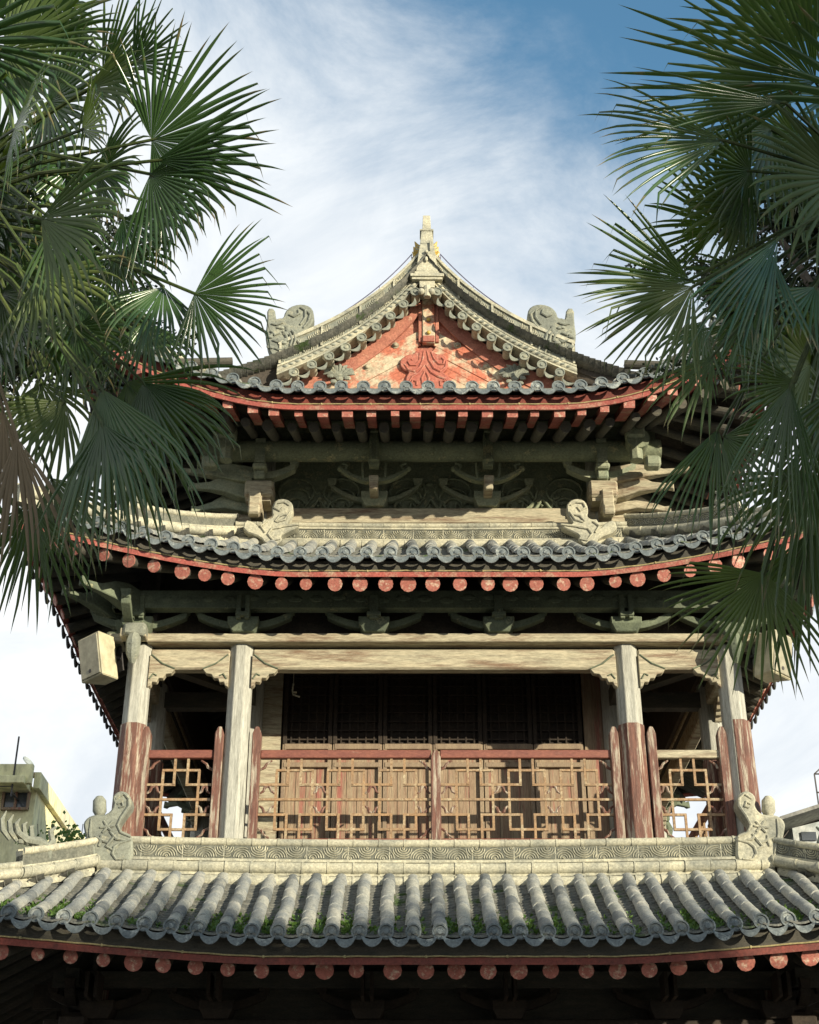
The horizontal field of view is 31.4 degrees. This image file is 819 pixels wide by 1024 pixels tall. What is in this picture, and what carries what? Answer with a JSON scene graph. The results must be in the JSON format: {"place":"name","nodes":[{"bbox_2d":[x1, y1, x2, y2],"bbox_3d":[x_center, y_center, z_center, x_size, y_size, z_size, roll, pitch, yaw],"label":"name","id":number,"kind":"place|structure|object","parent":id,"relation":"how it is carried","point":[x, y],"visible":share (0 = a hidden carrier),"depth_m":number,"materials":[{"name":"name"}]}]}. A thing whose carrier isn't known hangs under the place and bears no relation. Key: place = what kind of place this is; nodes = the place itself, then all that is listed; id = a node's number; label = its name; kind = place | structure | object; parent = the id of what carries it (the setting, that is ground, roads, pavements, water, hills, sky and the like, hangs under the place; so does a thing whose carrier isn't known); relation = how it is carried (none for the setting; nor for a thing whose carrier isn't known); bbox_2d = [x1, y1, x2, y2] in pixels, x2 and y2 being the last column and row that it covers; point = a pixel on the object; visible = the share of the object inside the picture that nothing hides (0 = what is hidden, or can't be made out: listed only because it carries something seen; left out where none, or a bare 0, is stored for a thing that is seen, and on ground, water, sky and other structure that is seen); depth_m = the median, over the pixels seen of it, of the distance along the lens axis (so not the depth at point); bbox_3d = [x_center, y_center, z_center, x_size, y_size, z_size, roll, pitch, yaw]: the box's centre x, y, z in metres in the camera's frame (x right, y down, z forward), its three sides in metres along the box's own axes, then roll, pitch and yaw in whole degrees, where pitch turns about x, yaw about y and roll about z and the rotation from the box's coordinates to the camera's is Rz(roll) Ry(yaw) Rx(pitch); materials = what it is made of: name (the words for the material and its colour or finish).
{"place":"outdoors","nodes":[
{"label":"outdoors","id":0,"kind":"place"},
{"bbox_2d":[0,764,84,862],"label":"house","id":1,"kind":"structure","parent":0,"point":[40,804],"depth_m":30.85,"materials":[{"name":"beige concrete"}]},
{"bbox_2d":[0,736,19,800],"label":"aerial mast","id":2,"kind":"object","parent":1,"relation":"on","point":[12,793],"visible":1,"depth_m":30.65,"materials":[{"name":"metal"}]},
{"bbox_2d":[0,772,34,810],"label":"window","id":3,"kind":"structure","parent":1,"relation":"in","point":[8,803],"depth_m":30.85,"materials":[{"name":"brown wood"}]},
{"bbox_2d":[23,756,32,763],"bbox_3d":[-8.467,5.766,32.242,0.199,0.755,0.300,-14,-32,23],"label":"satellite dish","id":4,"kind":"object","parent":1,"relation":"on","point":[27,760],"visible":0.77,"depth_m":32.35,"materials":[{"name":"white metal"}]},
{"bbox_2d":[0,0,818,837],"label":"sky","id":5,"kind":"structure","parent":0,"point":[468,116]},
{"bbox_2d":[780,769,818,842],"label":"house","id":6,"kind":"structure","parent":0,"point":[801,824],"depth_m":33.53,"materials":[{"name":"grey concrete"}]},
{"bbox_2d":[801,832,816,840],"bbox_3d":[9.199,7.474,33.565,0.340,0.200,0.060,0,-29,0],"label":"window","id":7,"kind":"structure","parent":6,"relation":"in","point":[805,836],"depth_m":33.54,"materials":[{"name":"grey glass"}]},
{"label":"ground","id":8,"kind":"structure","parent":0,"visible":0},
{"bbox_2d":[15,810,85,844],"bbox_3d":[-7.030,10.921,27.501,2.207,10.762,0.552,0,-29,0],"label":"climbing plant","id":9,"kind":"object","parent":8,"relation":"on","point":[73,833],"visible":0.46,"depth_m":29.84,"materials":[{"name":"green plant"}]},
{"bbox_2d":[0,187,196,449],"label":"broadleaf tree","id":10,"kind":"object","parent":8,"relation":"on","point":[109,226],"visible":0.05,"depth_m":8.03,"materials":[{"name":"green plant"}]},
{"bbox_2d":[0,0,291,633],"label":"palm tree","id":11,"kind":"object","parent":8,"relation":"on","point":[61,316],"visible":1,"depth_m":6.11,"materials":[{"name":"green plant"}]},
{"bbox_2d":[0,216,818,1023],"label":"temple tower","id":12,"kind":"structure","parent":8,"relation":"on","point":[438,748],"depth_m":16.78,"materials":[{"name":"tile"}]},
{"bbox_2d":[78,631,123,684],"bbox_3d":[-3.476,1.688,16.624,0.355,0.520,0.491,-25,-28,30],"label":"loudspeaker","id":13,"kind":"object","parent":12,"relation":"attached to","point":[98,656],"visible":1,"depth_m":16.46,"materials":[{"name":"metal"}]},
{"bbox_2d":[292,677,299,697],"bbox_3d":[-1.353,1.788,17.520,0.102,0.940,0.042,0,-29,0],"label":"hanging hook","id":14,"kind":"object","parent":12,"relation":"hanging from","point":[294,691],"visible":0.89,"depth_m":17.32,"materials":[{"name":"metal"}]},
{"bbox_2d":[278,673,333,838],"bbox_3d":[-1.237,3.113,17.471,0.597,2.615,0.086,0,-29,0],"label":"door leaf","id":15,"kind":"structure","parent":12,"relation":"in","point":[320,767],"depth_m":17.48,"materials":[{"name":"brown wood"}]},
{"bbox_2d":[330,673,382,838],"bbox_3d":[-0.629,3.113,17.471,0.597,2.615,0.086,0,-29,0],"label":"door leaf","id":16,"kind":"structure","parent":12,"relation":"in","point":[344,808],"depth_m":17.48,"materials":[{"name":"brown wood"}]},
{"bbox_2d":[346,254,411,309],"bbox_3d":[-0.679,-2.987,19.951,1.430,1.389,0.014,0,-29,0],"label":"lightning wire","id":17,"kind":"object","parent":12,"relation":"attached to","point":[384,281],"visible":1,"depth_m":20.05,"materials":[{"name":"grey metal"}]},
{"bbox_2d":[382,673,431,838],"bbox_3d":[-0.022,3.113,17.471,0.597,2.615,0.087,0,-29,0],"label":"door leaf","id":18,"kind":"structure","parent":12,"relation":"in","point":[397,808],"depth_m":17.48,"materials":[{"name":"brown wood"}]},
{"bbox_2d":[0,894,818,933],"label":"roof weeds","id":19,"kind":"object","parent":12,"relation":"on","point":[346,924],"visible":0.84,"depth_m":13.81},
{"bbox_2d":[0,935,818,957],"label":"eave cable","id":20,"kind":"object","parent":12,"relation":"attached to","point":[425,956],"visible":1,"depth_m":13.49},
{"bbox_2d":[131,357,728,404],"bbox_3d":[0.230,-1.690,17.806,8.007,0.797,0.209,0,-29,0],"label":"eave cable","id":21,"kind":"object","parent":12,"relation":"attached to","point":[272,402],"visible":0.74,"depth_m":17.70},
{"bbox_2d":[70,532,802,571],"bbox_3d":[0.280,0.421,16.241,8.584,0.441,0.260,0,-29,0],"label":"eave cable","id":22,"kind":"object","parent":12,"relation":"attached to","point":[425,570],"visible":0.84,"depth_m":16.25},
{"bbox_2d":[432,673,484,838],"bbox_3d":[0.585,3.112,17.470,0.597,2.615,0.084,0,-29,0],"label":"door leaf","id":23,"kind":"structure","parent":12,"relation":"in","point":[474,790],"depth_m":17.50,"materials":[{"name":"brown wood"}]},
{"bbox_2d":[440,254,506,309],"bbox_3d":[1.139,-2.988,19.949,1.430,1.389,0.014,0,-29,0],"label":"lightning wire","id":24,"kind":"object","parent":12,"relation":"attached to","point":[467,280],"visible":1,"depth_m":20.06,"materials":[{"name":"grey metal"}]},
{"bbox_2d":[481,673,535,838],"bbox_3d":[1.192,3.112,17.469,0.597,2.615,0.083,0,-29,0],"label":"door leaf","id":25,"kind":"structure","parent":12,"relation":"in","point":[528,808],"depth_m":17.48,"materials":[{"name":"brown wood"}]},
{"bbox_2d":[530,673,587,838],"bbox_3d":[1.798,3.113,17.471,0.597,2.615,0.087,0,-29,0],"label":"door leaf","id":26,"kind":"structure","parent":12,"relation":"in","point":[552,767],"depth_m":17.48,"materials":[{"name":"brown wood"}]},
{"bbox_2d":[747,630,791,682],"bbox_3d":[4.073,1.664,16.636,0.355,0.520,0.491,26,-30,-32],"label":"loudspeaker","id":27,"kind":"object","parent":12,"relation":"attached to","point":[767,676],"visible":0.6,"depth_m":16.45,"materials":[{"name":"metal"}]},
{"bbox_2d":[571,0,818,699],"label":"palm tree","id":28,"kind":"object","parent":8,"relation":"on","point":[785,152],"visible":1,"depth_m":6.05,"materials":[{"name":"green plant"}]},
{"bbox_2d":[624,175,818,418],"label":"broadleaf tree","id":29,"kind":"object","parent":8,"relation":"on","point":[805,279],"visible":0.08,"depth_m":8.15,"materials":[{"name":"green plant"}]}
]}

